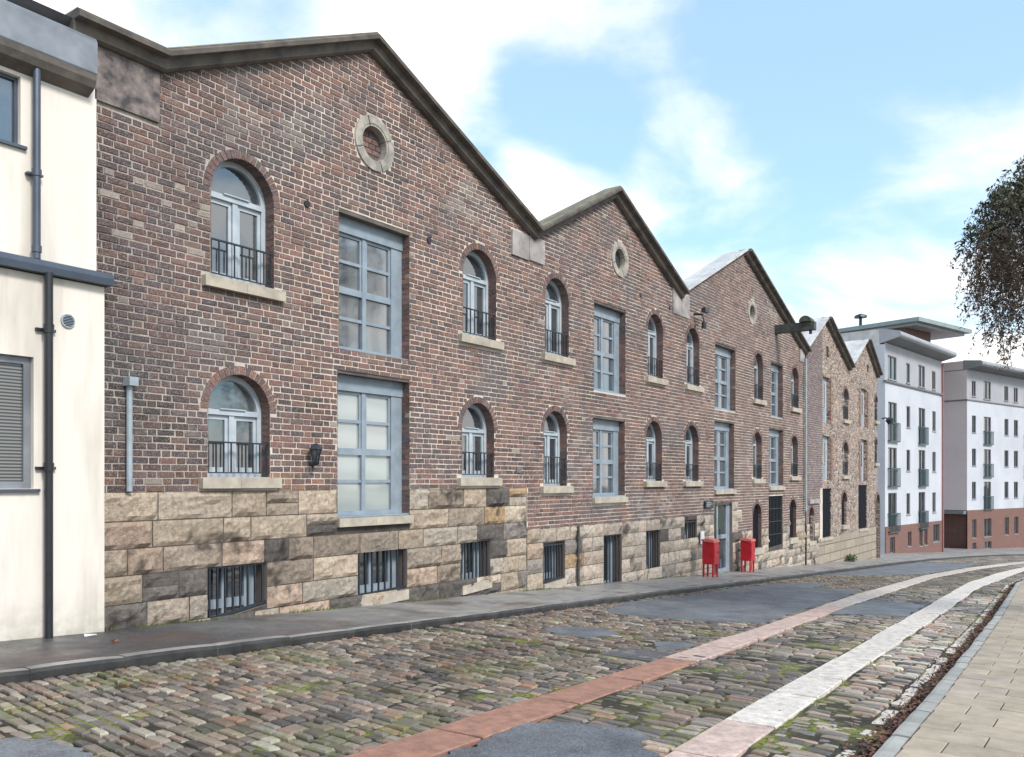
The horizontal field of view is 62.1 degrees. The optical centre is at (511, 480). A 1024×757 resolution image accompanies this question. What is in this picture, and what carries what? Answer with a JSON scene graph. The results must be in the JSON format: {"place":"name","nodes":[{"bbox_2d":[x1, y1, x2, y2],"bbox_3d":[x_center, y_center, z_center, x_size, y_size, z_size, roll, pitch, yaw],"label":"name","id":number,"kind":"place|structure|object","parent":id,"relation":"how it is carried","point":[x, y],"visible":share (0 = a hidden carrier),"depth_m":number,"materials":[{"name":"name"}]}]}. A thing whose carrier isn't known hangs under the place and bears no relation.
{"place":"outdoors","nodes":[
{"label":"outdoors","id":0,"kind":"place"},
{"bbox_2d":[0,555,1023,756],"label":"cobbled road","id":1,"kind":"structure","parent":0,"point":[370,662],"depth_m":7.69,"materials":[{"name":"grey stone"}]},
{"bbox_2d":[0,562,975,756],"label":"road patch","id":2,"kind":"object","parent":1,"relation":"on","point":[765,603],"visible":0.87,"depth_m":13.36,"materials":[{"name":"grey asphalt"}]},
{"bbox_2d":[0,568,1023,756],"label":"moss","id":3,"kind":"object","parent":1,"relation":"on","point":[631,709],"visible":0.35,"depth_m":7.09,"materials":[{"name":"plant"}]},
{"bbox_2d":[17,579,1023,756],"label":"fallen leaves","id":4,"kind":"object","parent":1,"relation":"on","point":[943,673],"depth_m":7.93,"materials":[{"name":"brown plant"}]},
{"bbox_2d":[601,647,673,661],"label":"puddle","id":5,"kind":"object","parent":1,"relation":"on","point":[638,656],"visible":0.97,"depth_m":9.61,"materials":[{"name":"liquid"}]},
{"bbox_2d":[345,562,1023,756],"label":"wheel track","id":6,"kind":"structure","parent":1,"relation":"on","point":[458,734],"depth_m":7.39,"materials":[{"name":"stone"}]},
{"bbox_2d":[664,567,1023,756],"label":"wheel track","id":7,"kind":"structure","parent":1,"relation":"on","point":[739,733],"depth_m":7.75,"materials":[{"name":"stone"}]},
{"bbox_2d":[0,547,1023,669],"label":"pavement","id":8,"kind":"structure","parent":0,"point":[21,653],"depth_m":11.27,"materials":[{"name":"concrete"}]},
{"bbox_2d":[0,554,1023,684],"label":"kerb","id":9,"kind":"structure","parent":8,"relation":"on","point":[149,658],"depth_m":9.87,"materials":[{"name":"stone"}]},
{"bbox_2d":[701,538,719,576],"bbox_3d":[5.292,2.055,22.668,0.362,1.050,0.380,0,0,35],"label":"pouch box","id":10,"kind":"object","parent":8,"relation":"on","point":[710,551],"visible":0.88,"depth_m":22.56,"materials":[{"name":"red paint"}]},
{"bbox_2d":[714,544,718,561],"bbox_3d":[5.431,1.910,22.569,0.021,0.480,0.290,0,0,35],"label":"door","id":11,"kind":"structure","parent":10,"relation":"in","point":[716,546],"depth_m":22.57,"materials":[{"name":"red paint"}]},
{"bbox_2d":[740,538,755,571],"bbox_3d":[7.088,2.235,25.562,0.362,1.050,0.380,0,0,35],"label":"pouch box","id":12,"kind":"object","parent":8,"relation":"on","point":[747,549],"visible":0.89,"depth_m":25.45,"materials":[{"name":"red paint"}]},
{"bbox_2d":[751,542,754,558],"bbox_3d":[7.227,2.090,25.463,0.021,0.480,0.290,0,0,35],"label":"door","id":13,"kind":"structure","parent":12,"relation":"in","point":[752,544],"depth_m":25.48,"materials":[{"name":"red paint"}]},
{"bbox_2d":[846,553,857,561],"bbox_3d":[14.334,3.256,35.937,0.429,0.410,0.877,0,0,35],"label":"weed clump","id":14,"kind":"object","parent":8,"relation":"on","point":[849,558],"visible":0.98,"depth_m":35.86,"materials":[{"name":"green plant"}]},
{"bbox_2d":[34,0,1023,368],"label":"sky","id":15,"kind":"structure","parent":0,"point":[850,145],"materials":[{"name":"blue"}]},
{"bbox_2d":[882,417,893,423],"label":"street lamp bracket","id":16,"kind":"object","parent":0,"point":[889,420],"visible":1,"depth_m":41.47,"materials":[{"name":"metal"}]},
{"bbox_2d":[899,593,1023,752],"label":"footway bed","id":17,"kind":"object","parent":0,"point":[974,698],"visible":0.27,"depth_m":6.99,"materials":[{"name":"grey concrete"}]},
{"bbox_2d":[872,580,1023,756],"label":"kerb","id":18,"kind":"structure","parent":17,"relation":"on","point":[899,738],"depth_m":7.45,"materials":[{"name":"grey stone"}]},
{"bbox_2d":[895,582,1023,756],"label":"footway","id":19,"kind":"structure","parent":17,"relation":"on","point":[935,734],"depth_m":7.03,"materials":[{"name":"beige stone"}]},
{"bbox_2d":[946,155,1023,374],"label":"weeping tree","id":20,"kind":"object","parent":17,"relation":"on","point":[1006,239],"visible":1,"depth_m":13.17,"materials":[{"name":"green plant"}]},
{"bbox_3d":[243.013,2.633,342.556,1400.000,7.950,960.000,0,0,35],"label":"ground","id":21,"kind":"structure","parent":0,"visible":0},
{"bbox_2d":[0,0,113,640],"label":"white house","id":22,"kind":"structure","parent":21,"relation":"on","point":[54,283],"depth_m":8.98,"materials":[{"name":"paint"}]},
{"bbox_2d":[0,72,26,150],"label":"window","id":23,"kind":"structure","parent":22,"relation":"in","point":[8,84],"depth_m":8.86,"materials":[{"name":"metal"}]},
{"bbox_2d":[0,355,40,491],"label":"window","id":24,"kind":"structure","parent":22,"relation":"in","point":[15,371],"depth_m":8.79,"materials":[{"name":"metal"}]},
{"bbox_2d":[65,7,811,628],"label":"brick warehouse","id":25,"kind":"structure","parent":21,"relation":"on","point":[411,315],"depth_m":13.41,"materials":[{"name":"brick"}]},
{"bbox_2d":[208,561,265,618],"bbox_3d":[-3.708,1.426,11.213,0.265,0.747,0.914,0,0,35],"label":"barred window","id":26,"kind":"structure","parent":25,"relation":"in","point":[230,587],"depth_m":11.22,"materials":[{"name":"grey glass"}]},
{"bbox_2d":[199,376,281,488],"bbox_3d":[-3.631,-0.651,11.189,0.340,1.491,1.230,0,0,35],"label":"arched window","id":27,"kind":"structure","parent":25,"relation":"in","point":[234,410],"depth_m":11.26,"materials":[{"name":"white glass"}]},
{"bbox_2d":[201,161,285,301],"bbox_3d":[-3.599,-3.341,11.234,0.340,1.771,1.260,0,0,35],"label":"arched window","id":28,"kind":"structure","parent":25,"relation":"in","point":[237,208],"depth_m":11.29,"materials":[{"name":"white glass"}]},
{"bbox_2d":[309,443,321,467],"bbox_3d":[-2.788,-0.358,12.023,0.216,0.345,0.166,0,0,3],"label":"wall lantern","id":29,"kind":"object","parent":25,"relation":"attached to","point":[315,449],"depth_m":11.98,"materials":[{"name":"metal"}]},
{"bbox_2d":[338,215,407,359],"bbox_3d":[-2.221,-2.996,13.266,0.235,2.102,1.544,0,0,35],"label":"casement window","id":30,"kind":"structure","parent":25,"relation":"in","point":[370,258],"depth_m":13.37,"materials":[{"name":"grey glass"}]},
{"bbox_2d":[354,115,393,171],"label":"round window","id":31,"kind":"structure","parent":25,"relation":"in","point":[370,151],"depth_m":13.23,"materials":[{"name":"stone"}]},
{"bbox_2d":[336,374,413,526],"bbox_3d":[-2.193,-0.488,13.228,0.325,2.337,1.620,0,0,35],"label":"casement window","id":32,"kind":"structure","parent":25,"relation":"in","point":[369,411],"depth_m":13.34,"materials":[{"name":"grey glass"}]},
{"bbox_2d":[358,547,405,595],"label":"barred window","id":33,"kind":"structure","parent":25,"relation":"in","point":[377,570],"depth_m":13.52,"materials":[{"name":"grey glass"}]},
{"bbox_2d":[104,572,726,630],"bbox_3d":[0.706,2.146,16.966,0.113,1.070,19.508,0,0,35],"label":"wall moss","id":34,"kind":"object","parent":25,"relation":"attached to","point":[440,598],"depth_m":12.24,"materials":[{"name":"green plant"}]},
{"bbox_2d":[461,540,488,580],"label":"barred window","id":35,"kind":"structure","parent":25,"relation":"in","point":[471,551],"depth_m":15.46,"materials":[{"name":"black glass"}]},
{"bbox_2d":[457,404,501,485],"bbox_3d":[-0.671,-0.661,15.361,0.340,1.491,1.220,0,0,35],"label":"arched window","id":36,"kind":"structure","parent":25,"relation":"in","point":[473,432],"depth_m":15.47,"materials":[{"name":"white glass"}]},
{"bbox_2d":[458,251,503,349],"bbox_3d":[-0.645,-3.306,15.397,0.340,1.741,1.250,0,0,35],"label":"arched window","id":37,"kind":"structure","parent":25,"relation":"in","point":[475,277],"depth_m":15.49,"materials":[{"name":"white glass"}]},
{"bbox_2d":[543,542,563,582],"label":"barred window","id":38,"kind":"structure","parent":25,"relation":"in","point":[550,550],"depth_m":17.54,"materials":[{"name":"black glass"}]},
{"bbox_2d":[540,413,573,492],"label":"arched window","id":39,"kind":"structure","parent":25,"relation":"in","point":[551,431],"depth_m":17.61,"materials":[{"name":"white glass"}]},
{"bbox_2d":[541,280,575,365],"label":"arched window","id":40,"kind":"structure","parent":25,"relation":"in","point":[553,335],"depth_m":17.65,"materials":[{"name":"white glass"}]},
{"bbox_2d":[594,305,624,395],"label":"casement window","id":41,"kind":"structure","parent":25,"relation":"in","point":[606,322],"depth_m":19.59,"materials":[{"name":"grey glass"}]},
{"bbox_2d":[592,419,627,502],"bbox_3d":[2.135,-0.479,19.329,0.325,1.937,1.540,0,0,35],"label":"casement window","id":42,"kind":"structure","parent":25,"relation":"in","point":[605,432],"depth_m":19.51,"materials":[{"name":"grey glass"}]},
{"bbox_2d":[604,534,620,582],"bbox_3d":[2.179,1.801,19.512,0.265,1.237,0.844,0,0,35],"label":"barred doorway","id":43,"kind":"structure","parent":25,"relation":"in","point":[608,539],"depth_m":19.62,"materials":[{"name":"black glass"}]},
{"bbox_2d":[611,241,628,276],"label":"round window","id":44,"kind":"structure","parent":25,"relation":"in","point":[618,247],"depth_m":19.80,"materials":[{"name":"stone"}]},
{"bbox_2d":[646,530,658,571],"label":"barred window","id":45,"kind":"structure","parent":25,"relation":"in","point":[648,533],"depth_m":21.40,"materials":[{"name":"black glass"}]},
{"bbox_2d":[643,423,666,486],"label":"arched window","id":46,"kind":"structure","parent":25,"relation":"in","point":[650,481],"depth_m":21.40,"materials":[{"name":"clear glass"}]},
{"bbox_2d":[645,317,667,385],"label":"arched window","id":47,"kind":"structure","parent":25,"relation":"in","point":[652,375],"depth_m":21.43,"materials":[{"name":"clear glass"}]},
{"bbox_2d":[685,520,695,538],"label":"barred window","id":48,"kind":"structure","parent":25,"relation":"in","point":[686,521],"depth_m":23.17,"materials":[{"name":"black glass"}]},
{"bbox_2d":[683,427,703,485],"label":"arched window","id":49,"kind":"structure","parent":25,"relation":"in","point":[688,481],"depth_m":23.28,"materials":[{"name":"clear glass"}]},
{"bbox_2d":[684,331,703,392],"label":"arched window","id":50,"kind":"structure","parent":25,"relation":"in","point":[689,385],"depth_m":23.37,"materials":[{"name":"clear glass"}]},
{"bbox_2d":[694,307,708,328],"bbox_3d":[5.136,-4.397,23.086,0.374,0.555,0.298,0,0,35],"label":"security camera","id":51,"kind":"object","parent":25,"relation":"attached to","point":[705,310],"visible":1,"depth_m":22.94,"materials":[{"name":"metal"}]},
{"bbox_2d":[704,500,713,507],"bbox_3d":[5.538,0.655,23.891,0.046,0.210,0.580,0,0,35],"label":"wall lamp","id":52,"kind":"object","parent":25,"relation":"attached to","point":[709,504],"depth_m":23.87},
{"bbox_2d":[714,504,728,572],"bbox_3d":[6.108,1.656,24.982,0.155,2.087,1.414,0,0,35],"label":"door","id":53,"kind":"structure","parent":25,"relation":"in","point":[721,511],"depth_m":25.22,"materials":[{"name":"grey glass"}]},
{"bbox_2d":[715,346,734,411],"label":"casement window","id":54,"kind":"structure","parent":25,"relation":"in","point":[722,356],"depth_m":25.36,"materials":[{"name":"grey glass"}]},
{"bbox_2d":[714,422,736,493],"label":"casement window","id":55,"kind":"structure","parent":25,"relation":"in","point":[721,430],"depth_m":25.30,"materials":[{"name":"grey glass"}]},
{"bbox_2d":[748,300,756,324],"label":"round window","id":56,"kind":"structure","parent":25,"relation":"in","point":[752,315],"depth_m":26.97,"materials":[{"name":"stone"}]},
{"bbox_2d":[752,435,765,482],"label":"arched window","id":57,"kind":"structure","parent":25,"relation":"in","point":[756,468],"depth_m":27.43,"materials":[{"name":"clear glass"}]},
{"bbox_2d":[753,356,766,405],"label":"arched window","id":58,"kind":"structure","parent":25,"relation":"in","point":[757,388],"depth_m":27.54,"materials":[{"name":"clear glass"}]},
{"bbox_2d":[771,364,781,418],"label":"casement window","id":59,"kind":"structure","parent":25,"relation":"in","point":[774,369],"depth_m":29.22,"materials":[{"name":"grey glass"}]},
{"bbox_2d":[769,429,785,489],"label":"casement window","id":60,"kind":"structure","parent":25,"relation":"in","point":[773,434],"depth_m":29.14,"materials":[{"name":"grey glass"}]},
{"bbox_2d":[774,315,815,333],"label":"hoist beam","id":61,"kind":"structure","parent":25,"relation":"attached to","point":[806,323],"depth_m":28.17,"materials":[{"name":"metal"}]},
{"bbox_2d":[790,442,800,479],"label":"arched window","id":62,"kind":"structure","parent":25,"relation":"in","point":[792,477],"depth_m":30.54,"materials":[{"name":"beige glass"}]},
{"bbox_2d":[790,372,801,412],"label":"arched window","id":63,"kind":"structure","parent":25,"relation":"in","point":[793,409],"depth_m":30.60,"materials":[{"name":"beige glass"}]},
{"bbox_2d":[802,316,882,564],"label":"rubble warehouse","id":64,"kind":"structure","parent":21,"relation":"on","point":[842,517],"depth_m":35.57,"materials":[{"name":"stone"}]},
{"bbox_2d":[823,378,825,422],"bbox_3d":[12.375,-3.214,33.875,0.065,1.818,1.141,0,0,35],"label":"loading door","id":65,"kind":"structure","parent":64,"relation":"in","point":[824,380],"depth_m":33.99,"materials":[{"name":"grey glass"}]},
{"bbox_2d":[823,436,826,479],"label":"window","id":66,"kind":"structure","parent":64,"relation":"in","point":[824,438],"depth_m":34.05,"materials":[{"name":"grey glass"}]},
{"bbox_2d":[842,447,850,478],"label":"arched window","id":67,"kind":"structure","parent":64,"relation":"in","point":[845,464],"depth_m":36.31,"materials":[{"name":"beige glass"}]},
{"bbox_2d":[842,398,851,423],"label":"arched window","id":68,"kind":"structure","parent":64,"relation":"in","point":[844,420],"depth_m":36.24,"materials":[{"name":"beige glass"}]},
{"bbox_2d":[861,440,862,480],"bbox_3d":[15.954,-0.943,38.921,0.065,1.886,1.130,0,0,35],"label":"loading door","id":69,"kind":"structure","parent":64,"relation":"in","point":[861,440],"depth_m":39.13,"materials":[{"name":"grey glass"}]},
{"bbox_2d":[861,390,863,426],"bbox_3d":[15.982,-3.333,38.961,0.065,1.727,1.227,0,0,35],"label":"loading door","id":70,"kind":"structure","parent":64,"relation":"in","point":[862,391],"depth_m":39.10,"materials":[{"name":"grey wood"}]},
{"bbox_2d":[839,317,971,553],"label":"apartment block","id":71,"kind":"structure","parent":21,"relation":"on","point":[910,438],"depth_m":52.56,"materials":[{"name":"paint"}]},
{"bbox_2d":[854,314,866,325],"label":"roof vent","id":72,"kind":"object","parent":71,"relation":"on","point":[860,317],"visible":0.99,"depth_m":65.96,"materials":[{"name":"metal"}]},
{"bbox_2d":[890,537,893,552],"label":"window","id":73,"kind":"structure","parent":71,"relation":"in","point":[892,538],"depth_m":50.09,"materials":[{"name":"glass"}]},
{"bbox_2d":[888,355,897,381],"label":"window","id":74,"kind":"structure","parent":71,"relation":"in","point":[891,360],"depth_m":49.97,"materials":[{"name":"glass"}]},
{"bbox_2d":[888,402,900,442],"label":"window","id":75,"kind":"structure","parent":71,"relation":"in","point":[892,428],"depth_m":49.97,"materials":[{"name":"glass"}]},
{"bbox_2d":[888,447,900,487],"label":"window","id":76,"kind":"structure","parent":71,"relation":"in","point":[892,470],"depth_m":49.97,"materials":[{"name":"glass"}]},
{"bbox_2d":[888,493,900,533],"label":"window","id":77,"kind":"structure","parent":71,"relation":"in","point":[892,515],"depth_m":49.97,"materials":[{"name":"glass"}]},
{"bbox_2d":[906,363,910,383],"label":"window","id":78,"kind":"structure","parent":71,"relation":"in","point":[907,365],"depth_m":52.17,"materials":[{"name":"glass"}]},
{"bbox_2d":[906,406,910,428],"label":"window","id":79,"kind":"structure","parent":71,"relation":"in","point":[907,408],"depth_m":52.17,"materials":[{"name":"glass"}]},
{"bbox_2d":[906,450,910,471],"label":"window","id":80,"kind":"structure","parent":71,"relation":"in","point":[907,451],"depth_m":52.17,"materials":[{"name":"glass"}]},
{"bbox_2d":[906,493,910,515],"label":"window","id":81,"kind":"structure","parent":71,"relation":"in","point":[907,494],"depth_m":52.17,"materials":[{"name":"glass"}]},
{"bbox_2d":[918,365,925,388],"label":"window","id":82,"kind":"structure","parent":71,"relation":"in","point":[920,368],"depth_m":53.93,"materials":[{"name":"glass"}]},
{"bbox_2d":[918,408,928,445],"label":"window","id":83,"kind":"structure","parent":71,"relation":"in","point":[923,431],"depth_m":53.92,"materials":[{"name":"glass"}]},
{"bbox_2d":[918,450,928,486],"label":"window","id":84,"kind":"structure","parent":71,"relation":"in","point":[923,473],"depth_m":53.92,"materials":[{"name":"glass"}]},
{"bbox_2d":[918,492,928,529],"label":"window","id":85,"kind":"structure","parent":71,"relation":"in","point":[923,515],"depth_m":53.92,"materials":[{"name":"glass"}]},
{"bbox_2d":[932,371,936,390],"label":"window","id":86,"kind":"structure","parent":71,"relation":"in","point":[933,373],"depth_m":55.97,"materials":[{"name":"glass"}]},
{"bbox_2d":[932,411,936,431],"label":"window","id":87,"kind":"structure","parent":71,"relation":"in","point":[933,413],"depth_m":55.97,"materials":[{"name":"glass"}]},
{"bbox_2d":[932,452,936,472],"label":"window","id":88,"kind":"structure","parent":71,"relation":"in","point":[933,453],"depth_m":55.97,"materials":[{"name":"glass"}]},
{"bbox_2d":[932,492,936,512],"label":"window","id":89,"kind":"structure","parent":71,"relation":"in","point":[933,493],"depth_m":55.97,"materials":[{"name":"glass"}]},
{"bbox_2d":[933,524,939,542],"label":"window","id":90,"kind":"structure","parent":71,"relation":"in","point":[935,527],"depth_m":56.29,"materials":[{"name":"glass"}]},
{"bbox_2d":[944,360,1023,548],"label":"apartment block","id":91,"kind":"structure","parent":21,"relation":"on","point":[983,455],"depth_m":69.76,"materials":[{"name":"paint"}]},
{"bbox_2d":[972,381,975,396],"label":"window","id":92,"kind":"structure","parent":91,"relation":"in","point":[973,382],"depth_m":68.83,"materials":[{"name":"glass"}]},
{"bbox_2d":[972,519,975,538],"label":"window","id":93,"kind":"structure","parent":91,"relation":"in","point":[973,520],"depth_m":68.83,"materials":[{"name":"glass"}]},
{"bbox_2d":[972,415,976,433],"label":"window","id":94,"kind":"structure","parent":91,"relation":"in","point":[973,417],"depth_m":68.83,"materials":[{"name":"glass"}]},
{"bbox_2d":[972,449,976,466],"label":"window","id":95,"kind":"structure","parent":91,"relation":"in","point":[973,450],"depth_m":68.83,"materials":[{"name":"glass"}]},
{"bbox_2d":[972,482,976,499],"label":"window","id":96,"kind":"structure","parent":91,"relation":"in","point":[973,483],"depth_m":68.83,"materials":[{"name":"glass"}]},
{"bbox_2d":[983,381,991,400],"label":"window","id":97,"kind":"structure","parent":91,"relation":"in","point":[986,384],"depth_m":70.36,"materials":[{"name":"glass"}]},
{"bbox_2d":[984,518,991,537],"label":"window","id":98,"kind":"structure","parent":91,"relation":"in","point":[986,521],"depth_m":70.46,"materials":[{"name":"glass"}]},
{"bbox_2d":[983,417,993,445],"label":"window","id":99,"kind":"structure","parent":91,"relation":"in","point":[988,435],"depth_m":70.34,"materials":[{"name":"glass"}]},
{"bbox_2d":[983,482,993,509],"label":"window","id":100,"kind":"structure","parent":91,"relation":"in","point":[988,500],"depth_m":70.34,"materials":[{"name":"glass"}]},
{"bbox_2d":[984,449,993,477],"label":"window","id":101,"kind":"structure","parent":91,"relation":"in","point":[988,468],"depth_m":70.34,"materials":[{"name":"glass"}]},
{"bbox_2d":[1004,419,1007,435],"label":"window","id":102,"kind":"structure","parent":91,"relation":"in","point":[1005,420],"depth_m":72.70,"materials":[{"name":"glass"}]},
{"bbox_2d":[1004,450,1007,466],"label":"window","id":103,"kind":"structure","parent":91,"relation":"in","point":[1005,451],"depth_m":72.70,"materials":[{"name":"glass"}]},
{"bbox_2d":[1004,386,1008,401],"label":"window","id":104,"kind":"structure","parent":91,"relation":"in","point":[1005,387],"depth_m":72.70,"materials":[{"name":"glass"}]},
{"bbox_2d":[1004,482,1008,498],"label":"window","id":105,"kind":"structure","parent":91,"relation":"in","point":[1005,483],"depth_m":72.70,"materials":[{"name":"glass"}]},
{"bbox_2d":[1005,517,1007,535],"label":"window","id":106,"kind":"structure","parent":91,"relation":"in","point":[1006,518],"depth_m":72.91,"materials":[{"name":"glass"}]},
{"bbox_2d":[1014,482,1016,498],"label":"window","id":107,"kind":"structure","parent":91,"relation":"in","point":[1015,483],"depth_m":73.93,"materials":[{"name":"glass"}]},
{"bbox_2d":[1014,517,1017,534],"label":"window","id":108,"kind":"structure","parent":91,"relation":"in","point":[1015,518],"depth_m":73.93,"materials":[{"name":"glass"}]},
{"bbox_2d":[1014,388,1018,402],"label":"window","id":109,"kind":"structure","parent":91,"relation":"in","point":[1015,389],"depth_m":73.93,"materials":[{"name":"glass"}]},
{"bbox_2d":[1014,420,1018,436],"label":"window","id":110,"kind":"structure","parent":91,"relation":"in","point":[1015,421],"depth_m":73.93,"materials":[{"name":"glass"}]},
{"bbox_2d":[1014,451,1018,467],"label":"window","id":111,"kind":"structure","parent":91,"relation":"in","point":[1015,452],"depth_m":73.93,"materials":[{"name":"glass"}]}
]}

